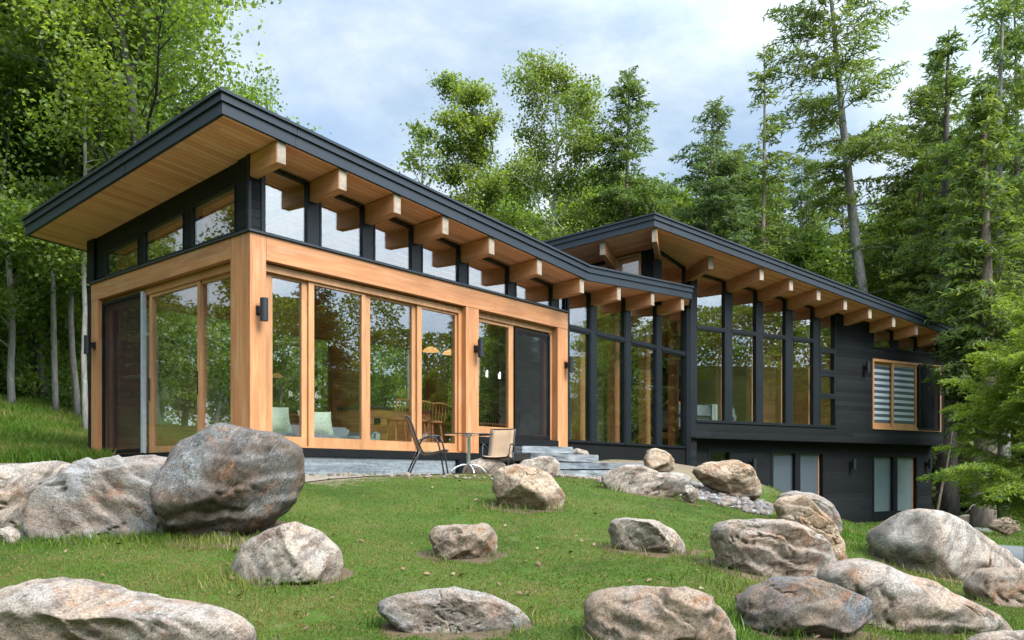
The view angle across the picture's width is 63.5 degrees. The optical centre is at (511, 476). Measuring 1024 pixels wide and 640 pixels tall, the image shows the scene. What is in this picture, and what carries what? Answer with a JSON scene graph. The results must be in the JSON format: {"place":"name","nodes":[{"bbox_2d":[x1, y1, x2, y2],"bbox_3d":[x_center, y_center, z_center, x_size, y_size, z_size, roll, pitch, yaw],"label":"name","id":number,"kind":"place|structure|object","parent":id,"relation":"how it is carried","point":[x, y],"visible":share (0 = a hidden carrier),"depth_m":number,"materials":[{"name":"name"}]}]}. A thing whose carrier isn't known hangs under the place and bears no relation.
{"place":"outdoors","nodes":[
{"label":"outdoors","id":0,"kind":"place"},
{"bbox_2d":[337,405,433,441],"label":"kitchen island","id":1,"kind":"structure","parent":0,"point":[379,415],"depth_m":15.87,"materials":[{"name":"brown wood"}]},
{"bbox_2d":[0,412,1023,639],"bbox_3d":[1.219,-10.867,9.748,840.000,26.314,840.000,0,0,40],"label":"ground","id":2,"kind":"structure","parent":0,"point":[314,616],"depth_m":6.49,"materials":[{"name":"plant"}]},
{"bbox_2d":[0,327,51,395],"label":"bush","id":3,"kind":"object","parent":2,"relation":"on","point":[25,381],"visible":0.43,"depth_m":23.54,"materials":[{"name":"green plant"}]},
{"bbox_2d":[0,337,58,395],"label":"bush","id":4,"kind":"object","parent":2,"relation":"on","point":[19,367],"visible":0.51,"depth_m":23.28,"materials":[{"name":"green plant"}]},
{"bbox_2d":[0,461,69,529],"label":"boulder","id":5,"kind":"object","parent":2,"relation":"on","point":[18,482],"visible":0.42,"depth_m":7.48,"materials":[{"name":"stone"}]},
{"bbox_2d":[0,79,81,358],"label":"maple tree","id":6,"kind":"object","parent":2,"relation":"on","point":[17,139],"visible":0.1,"depth_m":23.56,"materials":[{"name":"green plant"}]},
{"bbox_2d":[3,327,80,394],"bbox_3d":[-14.670,-3.525,25.583,3.476,2.251,3.860,0,0,0],"label":"bush","id":7,"kind":"object","parent":2,"relation":"on","point":[64,375],"visible":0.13,"depth_m":25.03,"materials":[{"name":"green plant"}]},
{"bbox_2d":[0,26,108,398],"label":"maple tree","id":8,"kind":"object","parent":2,"relation":"on","point":[38,338],"visible":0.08,"depth_m":23.88,"materials":[{"name":"green plant"}]},
{"bbox_2d":[0,389,117,463],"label":"grass","id":9,"kind":"structure","parent":2,"relation":"on","point":[41,430],"depth_m":17.10,"materials":[{"name":"plant"}]},
{"bbox_2d":[32,377,87,410],"bbox_3d":[-12.740,-2.484,24.557,2.085,1.350,2.316,0,0,-12],"label":"bush","id":10,"kind":"object","parent":2,"relation":"on","point":[66,397],"visible":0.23,"depth_m":23.92,"materials":[{"name":"green plant"}]},
{"bbox_2d":[1,39,146,418],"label":"birch tree","id":11,"kind":"object","parent":2,"relation":"on","point":[50,169],"visible":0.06,"depth_m":22.70,"materials":[{"name":"green plant"}]},
{"bbox_2d":[0,0,151,403],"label":"maple tree","id":12,"kind":"object","parent":2,"relation":"on","point":[11,297],"visible":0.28,"depth_m":20.66,"materials":[{"name":"green plant"}]},
{"bbox_2d":[0,0,165,409],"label":"birch tree","id":13,"kind":"object","parent":2,"relation":"on","point":[54,381],"visible":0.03,"depth_m":22.21,"materials":[{"name":"green plant"}]},
{"bbox_2d":[20,455,166,541],"bbox_3d":[-3.616,0.263,7.426,1.410,0.914,0.708,0,0,-7],"label":"boulder","id":14,"kind":"object","parent":2,"relation":"on","point":[105,494],"visible":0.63,"depth_m":7.14,"materials":[{"name":"stone"}]},
{"bbox_2d":[0,0,193,431],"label":"birch tree","id":15,"kind":"object","parent":2,"relation":"on","point":[53,189],"visible":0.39,"depth_m":19.77,"materials":[{"name":"green plant"}]},
{"bbox_2d":[4,89,221,357],"bbox_3d":[-14.143,-8.936,27.843,6.711,13.721,6.882,0,0,10],"label":"maple tree","id":16,"kind":"object","parent":2,"relation":"on","point":[167,333],"visible":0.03,"depth_m":29.09,"materials":[{"name":"green plant"}]},
{"bbox_2d":[0,577,256,639],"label":"boulder","id":17,"kind":"object","parent":2,"relation":"on","point":[62,608],"visible":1,"depth_m":4.31,"materials":[{"name":"stone"}]},
{"bbox_2d":[8,0,285,380],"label":"maple tree","id":18,"kind":"object","parent":2,"relation":"on","point":[247,95],"visible":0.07,"depth_m":24.02,"materials":[{"name":"green plant"}]},
{"bbox_2d":[0,0,331,423],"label":"maple tree","id":19,"kind":"object","parent":2,"relation":"on","point":[183,13],"visible":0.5,"depth_m":18.42,"materials":[{"name":"green plant"}]},
{"bbox_2d":[158,336,206,421],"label":"maple tree","id":20,"kind":"object","parent":2,"relation":"on","point":[165,382],"visible":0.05,"depth_m":44.25,"materials":[{"name":"green plant"}]},
{"bbox_2d":[158,315,230,425],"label":"maple tree","id":21,"kind":"object","parent":2,"relation":"on","point":[214,362],"visible":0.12,"depth_m":33.60,"materials":[{"name":"green plant"}]},
{"bbox_2d":[170,316,281,423],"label":"maple tree","id":22,"kind":"object","parent":2,"relation":"on","point":[220,403],"visible":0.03,"depth_m":43.98,"materials":[{"name":"green plant"}]},
{"bbox_2d":[150,422,304,537],"bbox_3d":[-2.499,0.074,7.285,1.254,1.096,1.007,0,0,1],"label":"boulder","id":23,"kind":"object","parent":2,"relation":"on","point":[221,477],"visible":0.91,"depth_m":7.00,"materials":[{"name":"stone"}]},
{"bbox_2d":[231,521,343,584],"bbox_3d":[-1.616,0.601,5.998,0.748,0.544,0.513,0,0,23],"label":"boulder","id":24,"kind":"object","parent":2,"relation":"on","point":[291,550],"visible":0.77,"depth_m":5.82,"materials":[{"name":"stone"}]},
{"bbox_2d":[272,333,327,411],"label":"maple tree","id":25,"kind":"object","parent":2,"relation":"on","point":[290,351],"visible":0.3,"depth_m":43.91,"materials":[{"name":"green plant"}]},
{"bbox_2d":[0,461,609,481],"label":"terrace","id":26,"kind":"structure","parent":2,"relation":"on","point":[313,478],"depth_m":10.44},
{"bbox_2d":[403,415,448,474],"bbox_3d":[-1.250,-0.437,12.000,0.616,0.854,0.528,0,0,-12],"label":"patio chair","id":27,"kind":"object","parent":26,"relation":"on","point":[417,443],"visible":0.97,"depth_m":11.83,"materials":[{"name":"metal"}]},
{"bbox_2d":[464,458,505,473],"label":"boulder","id":28,"kind":"object","parent":26,"relation":"on","point":[490,465],"visible":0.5,"depth_m":13.46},
{"bbox_2d":[482,429,515,465],"bbox_3d":[-0.212,-0.393,13.700,0.504,0.816,0.589,0,0,14],"label":"patio chair","id":29,"kind":"object","parent":26,"relation":"on","point":[501,443],"visible":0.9,"depth_m":13.85,"materials":[{"name":"fabric"}]},
{"bbox_2d":[314,341,404,411],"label":"maple tree","id":30,"kind":"object","parent":2,"relation":"on","point":[382,397],"visible":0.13,"depth_m":42.76,"materials":[{"name":"green plant"}]},
{"bbox_2d":[378,117,445,407],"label":"sparse tree","id":31,"kind":"object","parent":2,"relation":"on","point":[422,137],"visible":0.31,"depth_m":29.21,"materials":[{"name":"green plant"}]},
{"bbox_2d":[377,586,529,632],"bbox_3d":[-0.338,0.813,4.856,0.893,0.329,0.301,0,0,-1],"label":"boulder","id":32,"kind":"object","parent":2,"relation":"on","point":[453,608],"visible":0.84,"depth_m":4.72,"materials":[{"name":"stone"}]},
{"bbox_2d":[305,472,601,482],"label":"rubble","id":33,"kind":"object","parent":2,"relation":"on","point":[598,478],"visible":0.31,"depth_m":10.73,"materials":[{"name":"stone"}]},
{"bbox_2d":[429,523,497,559],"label":"boulder","id":34,"kind":"object","parent":2,"relation":"on","point":[463,541],"visible":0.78,"depth_m":6.47,"materials":[{"name":"stone"}]},
{"bbox_2d":[405,69,547,417],"bbox_3d":[-1.189,-7.429,31.481,7.343,15.962,5.483,0,0,23],"label":"broadleaf tree","id":35,"kind":"object","parent":2,"relation":"on","point":[472,129],"visible":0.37,"depth_m":30.99,"materials":[{"name":"green plant"}]},
{"bbox_2d":[21,87,956,522],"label":"modern house","id":36,"kind":"structure","parent":2,"relation":"on","point":[219,203],"depth_m":15.77,"materials":[{"name":"brown wood"}]},
{"bbox_2d":[102,291,145,453],"bbox_3d":[-6.406,-1.655,13.619,1.465,2.570,0.060,0,0,40],"label":"screen door","id":37,"kind":"structure","parent":36,"relation":"in","point":[142,294],"depth_m":13.19,"materials":[{"name":"grey metal"}]},
{"bbox_2d":[108,296,148,453],"bbox_3d":[-6.307,-1.625,13.680,1.530,2.510,0.060,0,0,40],"label":"sliding door","id":38,"kind":"structure","parent":36,"relation":"in","point":[135,302],"depth_m":14.11,"materials":[{"name":"black metal"}]},
{"bbox_2d":[144,211,183,263],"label":"window","id":39,"kind":"structure","parent":36,"relation":"in","point":[147,233],"depth_m":12.84,"materials":[{"name":"metal"}]},
{"bbox_2d":[148,280,202,452],"bbox_3d":[-5.168,-1.625,12.648,1.520,2.510,0.102,0,0,40],"label":"sliding door","id":40,"kind":"structure","parent":36,"relation":"in","point":[153,448],"depth_m":12.96,"materials":[{"name":"brown wood"}]},
{"bbox_2d":[138,304,230,428],"bbox_3d":[-6.087,-2.000,15.595,0.090,2.200,2.000,0,0,40],"label":"window","id":41,"kind":"structure","parent":36,"relation":"in","point":[147,306],"depth_m":15.16,"materials":[{"name":"brown wood"}]},
{"bbox_2d":[192,184,235,246],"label":"window","id":42,"kind":"structure","parent":36,"relation":"in","point":[195,208],"depth_m":11.93,"materials":[{"name":"metal"}]},
{"bbox_2d":[197,272,230,427],"bbox_3d":[-4.197,-1.625,11.876,1.160,2.510,0.102,0,0,40],"label":"sliding door","id":43,"kind":"structure","parent":36,"relation":"in","point":[228,275],"depth_m":12.21,"materials":[{"name":"brown wood"}]},
{"bbox_2d":[266,272,306,445],"bbox_3d":[-3.223,-1.630,11.755,0.060,2.400,0.703,0,0,40],"label":"sliding door","id":44,"kind":"structure","parent":36,"relation":"in","point":[301,440],"depth_m":11.94,"materials":[{"name":"brown wood"}]},
{"bbox_2d":[265,169,308,242],"bbox_3d":[-3.185,-3.798,11.618,0.085,0.961,0.750,0,0,40],"label":"window","id":45,"kind":"structure","parent":36,"relation":"in","point":[306,184],"depth_m":11.86,"materials":[{"name":"metal"}]},
{"bbox_2d":[272,330,331,416],"bbox_3d":[-4.548,-2.150,17.436,0.090,1.700,1.800,0,0,40],"label":"window","id":46,"kind":"structure","parent":36,"relation":"in","point":[273,331],"depth_m":18.07,"materials":[{"name":"brown wood"}]},
{"bbox_2d":[226,421,379,439],"bbox_3d":[-3.267,-0.618,12.911,0.880,0.396,2.480,0,0,40],"label":"sofa","id":47,"kind":"object","parent":36,"relation":"on","point":[341,433],"visible":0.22,"depth_m":13.14,"materials":[{"name":"grey fabric"}]},
{"bbox_2d":[272,407,291,432],"bbox_3d":[-3.513,-0.834,12.213,0.180,0.420,0.609,-17,-10,35],"label":"cushion","id":48,"kind":"object","parent":47,"relation":"on","point":[280,420],"visible":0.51,"depth_m":12.23,"materials":[{"name":"green fabric"}]},
{"bbox_2d":[297,410,333,434],"bbox_3d":[-3.036,-0.822,12.820,0.580,0.400,0.180,0,-16,-42],"label":"cushion","id":49,"kind":"object","parent":47,"relation":"on","point":[322,424],"visible":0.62,"depth_m":12.82,"materials":[{"name":"green fabric"}]},
{"bbox_2d":[307,281,365,447],"bbox_3d":[-2.630,-1.630,12.418,0.060,2.400,1.064,0,0,40],"label":"sliding door","id":50,"kind":"structure","parent":36,"relation":"in","point":[312,441],"depth_m":12.33,"materials":[{"name":"brown wood"}]},
{"bbox_2d":[319,195,364,257],"bbox_3d":[-2.556,-3.762,12.370,0.085,0.887,0.830,0,0,40],"label":"window","id":51,"kind":"structure","parent":36,"relation":"in","point":[361,207],"depth_m":12.65,"materials":[{"name":"metal"}]},
{"bbox_2d":[366,294,415,449],"bbox_3d":[-1.962,-1.630,13.264,0.060,2.400,1.083,0,0,40],"label":"sliding door","id":52,"kind":"structure","parent":36,"relation":"in","point":[373,444],"depth_m":13.44,"materials":[{"name":"brown wood"}]},
{"bbox_2d":[416,305,456,450],"bbox_3d":[-1.224,-1.630,14.100,0.060,2.400,1.135,0,0,40],"label":"sliding door","id":53,"kind":"structure","parent":36,"relation":"in","point":[425,445],"depth_m":13.77,"materials":[{"name":"brown wood"}]},
{"bbox_2d":[479,318,512,436],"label":"sliding door","id":54,"kind":"structure","parent":36,"relation":"in","point":[509,328],"depth_m":15.49,"materials":[{"name":"brown wood"}]},
{"bbox_2d":[513,326,546,439],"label":"sliding door","id":55,"kind":"structure","parent":36,"relation":"in","point":[544,338],"depth_m":16.41,"materials":[{"name":"black metal"}]},
{"bbox_2d":[514,327,549,439],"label":"screen door","id":56,"kind":"structure","parent":36,"relation":"in","point":[547,437],"depth_m":15.93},
{"bbox_2d":[569,329,590,441],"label":"window","id":57,"kind":"structure","parent":36,"relation":"in","point":[588,336],"depth_m":17.30,"materials":[{"name":"metal"}]},
{"bbox_2d":[597,335,624,443],"bbox_3d":[2.109,-1.847,17.932,0.090,2.275,1.140,0,0,40],"label":"window","id":58,"kind":"structure","parent":36,"relation":"in","point":[601,337],"depth_m":18.33,"materials":[{"name":"metal"}]},
{"bbox_2d":[631,343,655,445],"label":"window","id":59,"kind":"structure","parent":36,"relation":"in","point":[636,345],"depth_m":19.39,"materials":[{"name":"metal"}]},
{"bbox_2d":[650,404,735,430],"bbox_3d":[4.833,-1.500,21.977,2.380,0.720,0.880,0,0,-30],"label":"sofa","id":60,"kind":"object","parent":36,"relation":"on","point":[704,412],"visible":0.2,"depth_m":21.56,"materials":[{"name":"grey fabric"}]},
{"bbox_2d":[696,328,725,421],"bbox_3d":[5.025,-2.553,21.004,0.990,2.315,0.100,0,0,-30],"label":"window","id":61,"kind":"structure","parent":36,"relation":"in","point":[723,332],"depth_m":21.20,"materials":[{"name":"metal"}]},
{"bbox_2d":[732,332,756,422],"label":"window","id":62,"kind":"structure","parent":36,"relation":"in","point":[754,336],"depth_m":21.76,"materials":[{"name":"metal"}]},
{"bbox_2d":[771,450,824,497],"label":"window","id":63,"kind":"structure","parent":36,"relation":"in","point":[791,470],"depth_m":23.12,"materials":[{"name":"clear glass"}]},
{"bbox_2d":[792,339,813,425],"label":"window","id":64,"kind":"structure","parent":36,"relation":"in","point":[812,343],"depth_m":22.83,"materials":[{"name":"metal"}]},
{"bbox_2d":[872,454,918,521],"bbox_3d":[11.674,0.347,25.282,2.200,2.025,0.154,0,0,-30],"label":"window","id":65,"kind":"structure","parent":36,"relation":"in","point":[895,486],"depth_m":25.20,"materials":[{"name":"clear glass"}]},
{"bbox_2d":[872,358,940,431],"bbox_3d":[11.858,-2.398,24.928,3.250,2.053,0.190,0,0,-30],"label":"window","id":66,"kind":"structure","parent":36,"relation":"in","point":[894,383],"depth_m":24.66,"materials":[{"name":"brown wood"}]},
{"bbox_2d":[448,197,562,427],"bbox_3d":[-0.106,-5.894,36.798,6.375,13.035,6.538,0,0,-2],"label":"maple tree","id":67,"kind":"object","parent":2,"relation":"on","point":[517,213],"visible":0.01,"depth_m":36.29,"materials":[{"name":"green plant"}]},
{"bbox_2d":[492,464,564,509],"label":"boulder","id":68,"kind":"object","parent":2,"relation":"on","point":[523,485],"visible":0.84,"depth_m":8.43,"materials":[{"name":"stone"}]},
{"bbox_2d":[519,456,559,476],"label":"boulder","id":69,"kind":"object","parent":2,"relation":"on","point":[550,465],"visible":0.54,"depth_m":11.50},
{"bbox_2d":[488,45,620,240],"bbox_3d":[1.256,-7.809,32.405,5.957,17.654,5.847,0,0,6],"label":"broadleaf tree","id":70,"kind":"object","parent":2,"relation":"on","point":[538,78],"visible":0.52,"depth_m":31.75,"materials":[{"name":"green plant"}]},
{"bbox_2d":[509,462,610,469],"bbox_3d":[1.027,-0.092,15.575,2.201,0.684,1.894,0,0,-42],"label":"step bed","id":71,"kind":"object","parent":2,"relation":"on","point":[569,469],"visible":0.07,"depth_m":14.93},
{"bbox_2d":[514,446,572,453],"bbox_3d":[0.442,-0.498,15.838,1.400,0.138,0.783,0,0,-42],"label":"stone step","id":72,"kind":"object","parent":71,"relation":"on","point":[541,449],"visible":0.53,"depth_m":15.45,"materials":[{"name":"stone"}]},
{"bbox_2d":[501,453,598,461],"bbox_3d":[0.656,-0.334,15.157,1.618,0.153,1.054,0,0,-37],"label":"stone step","id":73,"kind":"object","parent":71,"relation":"on","point":[521,457],"visible":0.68,"depth_m":14.75,"materials":[{"name":"stone"}]},
{"bbox_2d":[559,462,643,468],"bbox_3d":[1.378,-0.181,15.053,2.466,0.120,0.985,0,0,-41],"label":"stone step","id":74,"kind":"object","parent":71,"relation":"on","point":[564,465],"visible":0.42,"depth_m":14.46,"materials":[{"name":"stone"}]},
{"bbox_2d":[530,185,619,392],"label":"maple tree","id":75,"kind":"object","parent":2,"relation":"on","point":[573,201],"visible":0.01,"depth_m":35.67,"materials":[{"name":"green plant"}]},
{"bbox_2d":[163,170,1021,442],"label":"forest","id":76,"kind":"object","parent":2,"relation":"on","point":[399,393],"visible":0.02,"depth_m":61.70,"materials":[{"name":"green plant"}]},
{"bbox_2d":[581,65,684,425],"bbox_3d":[4.159,-7.105,31.603,6.180,16.869,5.788,0,0,-12],"label":"spruce tree","id":77,"kind":"object","parent":2,"relation":"on","point":[620,197],"visible":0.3,"depth_m":31.05,"materials":[{"name":"green plant"}]},
{"bbox_2d":[601,464,690,496],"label":"boulder","id":78,"kind":"object","parent":2,"relation":"on","point":[642,479],"visible":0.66,"depth_m":10.16,"materials":[{"name":"stone"}]},
{"bbox_2d":[608,517,684,552],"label":"boulder","id":79,"kind":"object","parent":2,"relation":"on","point":[626,533],"visible":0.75,"depth_m":6.66,"materials":[{"name":"stone"}]},
{"bbox_2d":[583,585,735,639],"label":"boulder","id":80,"kind":"object","parent":2,"relation":"on","point":[638,612],"visible":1,"depth_m":4.48,"materials":[{"name":"stone"}]},
{"bbox_2d":[595,461,774,515],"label":"gravel","id":81,"kind":"structure","parent":2,"relation":"on","point":[755,506],"depth_m":11.47,"materials":[{"name":"gravel"}]},
{"bbox_2d":[643,448,674,471],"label":"boulder","id":82,"kind":"object","parent":81,"relation":"on","point":[658,460],"visible":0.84,"depth_m":14.08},
{"bbox_2d":[692,459,761,499],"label":"boulder","id":83,"kind":"object","parent":81,"relation":"on","point":[734,477],"visible":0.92,"depth_m":12.00,"materials":[{"name":"stone"}]},
{"bbox_2d":[634,94,761,461],"bbox_3d":[8.227,-7.016,33.832,7.446,16.883,7.286,0,0,11],"label":"hemlock tree","id":84,"kind":"object","parent":2,"relation":"on","point":[721,173],"visible":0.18,"depth_m":33.44,"materials":[{"name":"green plant"}]},
{"bbox_2d":[711,155,784,261],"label":"hemlock tree","id":85,"kind":"object","parent":2,"relation":"on","point":[751,241],"visible":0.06,"depth_m":40.36,"materials":[{"name":"green plant"}]},
{"bbox_2d":[711,159,793,257],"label":"maple tree","id":86,"kind":"object","parent":2,"relation":"on","point":[773,188],"visible":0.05,"depth_m":40.37,"materials":[{"name":"green plant"}]},
{"bbox_2d":[732,43,803,261],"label":"hemlock tree","id":87,"kind":"object","parent":2,"relation":"on","point":[768,228],"visible":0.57,"depth_m":35.82,"materials":[{"name":"green plant"}]},
{"bbox_2d":[710,519,835,577],"bbox_3d":[1.982,0.605,6.290,0.925,0.562,0.486,0,0,1],"label":"boulder","id":88,"kind":"object","parent":2,"relation":"on","point":[779,547],"visible":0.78,"depth_m":6.13,"materials":[{"name":"stone"}]},
{"bbox_2d":[734,576,872,637],"bbox_3d":[1.740,0.817,4.880,0.782,0.445,0.420,0,0,1],"label":"boulder","id":89,"kind":"object","parent":2,"relation":"on","point":[817,606],"visible":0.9,"depth_m":4.75,"materials":[{"name":"stone"}]},
{"bbox_2d":[774,152,839,280],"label":"hemlock tree","id":90,"kind":"object","parent":2,"relation":"on","point":[802,196],"visible":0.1,"depth_m":46.64,"materials":[{"name":"green plant"}]},
{"bbox_2d":[777,491,841,532],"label":"boulder","id":91,"kind":"object","parent":2,"relation":"on","point":[826,506],"visible":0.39,"depth_m":9.77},
{"bbox_2d":[773,494,846,560],"bbox_3d":[2.650,0.549,7.359,0.637,0.773,0.347,0,0,-6],"label":"boulder","id":92,"kind":"object","parent":2,"relation":"on","point":[807,512],"visible":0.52,"depth_m":7.24,"materials":[{"name":"stone"}]},
{"bbox_2d":[774,223,870,293],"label":"maple tree","id":93,"kind":"object","parent":2,"relation":"on","point":[822,256],"visible":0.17,"depth_m":36.94,"materials":[{"name":"green plant"}]},
{"bbox_2d":[818,179,870,283],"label":"hemlock tree","id":94,"kind":"object","parent":2,"relation":"on","point":[843,221],"visible":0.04,"depth_m":42.62,"materials":[{"name":"green plant"}]},
{"bbox_2d":[754,0,941,292],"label":"pine tree","id":95,"kind":"object","parent":2,"relation":"on","point":[846,145],"visible":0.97,"depth_m":36.49,"materials":[{"name":"green plant"}]},
{"bbox_2d":[839,176,938,299],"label":"maple tree","id":96,"kind":"object","parent":2,"relation":"on","point":[879,228],"visible":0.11,"depth_m":40.26,"materials":[{"name":"green plant"}]},
{"bbox_2d":[767,485,1023,562],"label":"grass","id":97,"kind":"structure","parent":2,"relation":"on","point":[855,533],"depth_m":18.28,"materials":[{"name":"plant"}]},
{"bbox_2d":[842,43,964,309],"bbox_3d":[18.113,-8.892,37.244,6.173,20.851,5.674,0,0,-28],"label":"hemlock tree","id":98,"kind":"object","parent":2,"relation":"on","point":[901,272],"visible":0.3,"depth_m":36.44,"materials":[{"name":"green plant"}]},
{"bbox_2d":[817,558,1012,633],"bbox_3d":[2.699,0.864,5.569,1.246,0.610,0.690,0,0,-2],"label":"boulder","id":99,"kind":"object","parent":2,"relation":"on","point":[893,594],"visible":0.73,"depth_m":5.28,"materials":[{"name":"stone"}]},
{"bbox_2d":[866,508,1023,580],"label":"boulder","id":100,"kind":"object","parent":2,"relation":"on","point":[937,542],"visible":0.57,"depth_m":8.19,"materials":[{"name":"stone"}]},
{"bbox_2d":[890,25,1007,514],"bbox_3d":[15.219,-6.995,29.096,4.122,17.317,4.523,0,0,40],"label":"hemlock tree","id":101,"kind":"object","parent":2,"relation":"on","point":[950,501],"visible":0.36,"depth_m":28.95,"materials":[{"name":"green plant"}]},
{"bbox_2d":[903,160,1023,476],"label":"hemlock tree","id":102,"kind":"object","parent":2,"relation":"on","point":[966,444],"visible":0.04,"depth_m":34.23,"materials":[{"name":"green plant"}]},
{"bbox_2d":[914,0,1023,518],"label":"hemlock tree","id":103,"kind":"object","parent":2,"relation":"on","point":[1016,89],"visible":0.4,"depth_m":26.06,"materials":[{"name":"green plant"}]},
{"bbox_2d":[916,295,1023,527],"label":"hemlock tree","id":104,"kind":"object","parent":2,"relation":"on","point":[1003,482],"visible":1,"depth_m":14.71,"materials":[{"name":"green plant"}]},
{"bbox_2d":[921,80,1023,527],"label":"hemlock tree","id":105,"kind":"object","parent":2,"relation":"on","point":[965,337],"visible":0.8,"depth_m":23.25,"materials":[{"name":"green plant"}]},
{"bbox_2d":[938,0,1023,458],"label":"hemlock tree","id":106,"kind":"object","parent":2,"relation":"on","point":[1017,168],"visible":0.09,"depth_m":32.88,"materials":[{"name":"green plant"}]},
{"bbox_2d":[963,566,1023,606],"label":"boulder","id":107,"kind":"object","parent":2,"relation":"on","point":[1003,585],"visible":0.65,"depth_m":7.17,"materials":[{"name":"stone"}]},
{"bbox_2d":[967,630,1023,639],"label":"boulder","id":108,"kind":"object","parent":2,"relation":"on","point":[1006,635],"visible":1,"depth_m":4.58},
{"bbox_2d":[987,517,1020,535],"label":"boulder","id":109,"kind":"object","parent":2,"relation":"on","point":[1006,527],"visible":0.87,"depth_m":19.90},
{"bbox_2d":[161,0,1023,425],"label":"sky","id":110,"kind":"structure","parent":0,"point":[354,70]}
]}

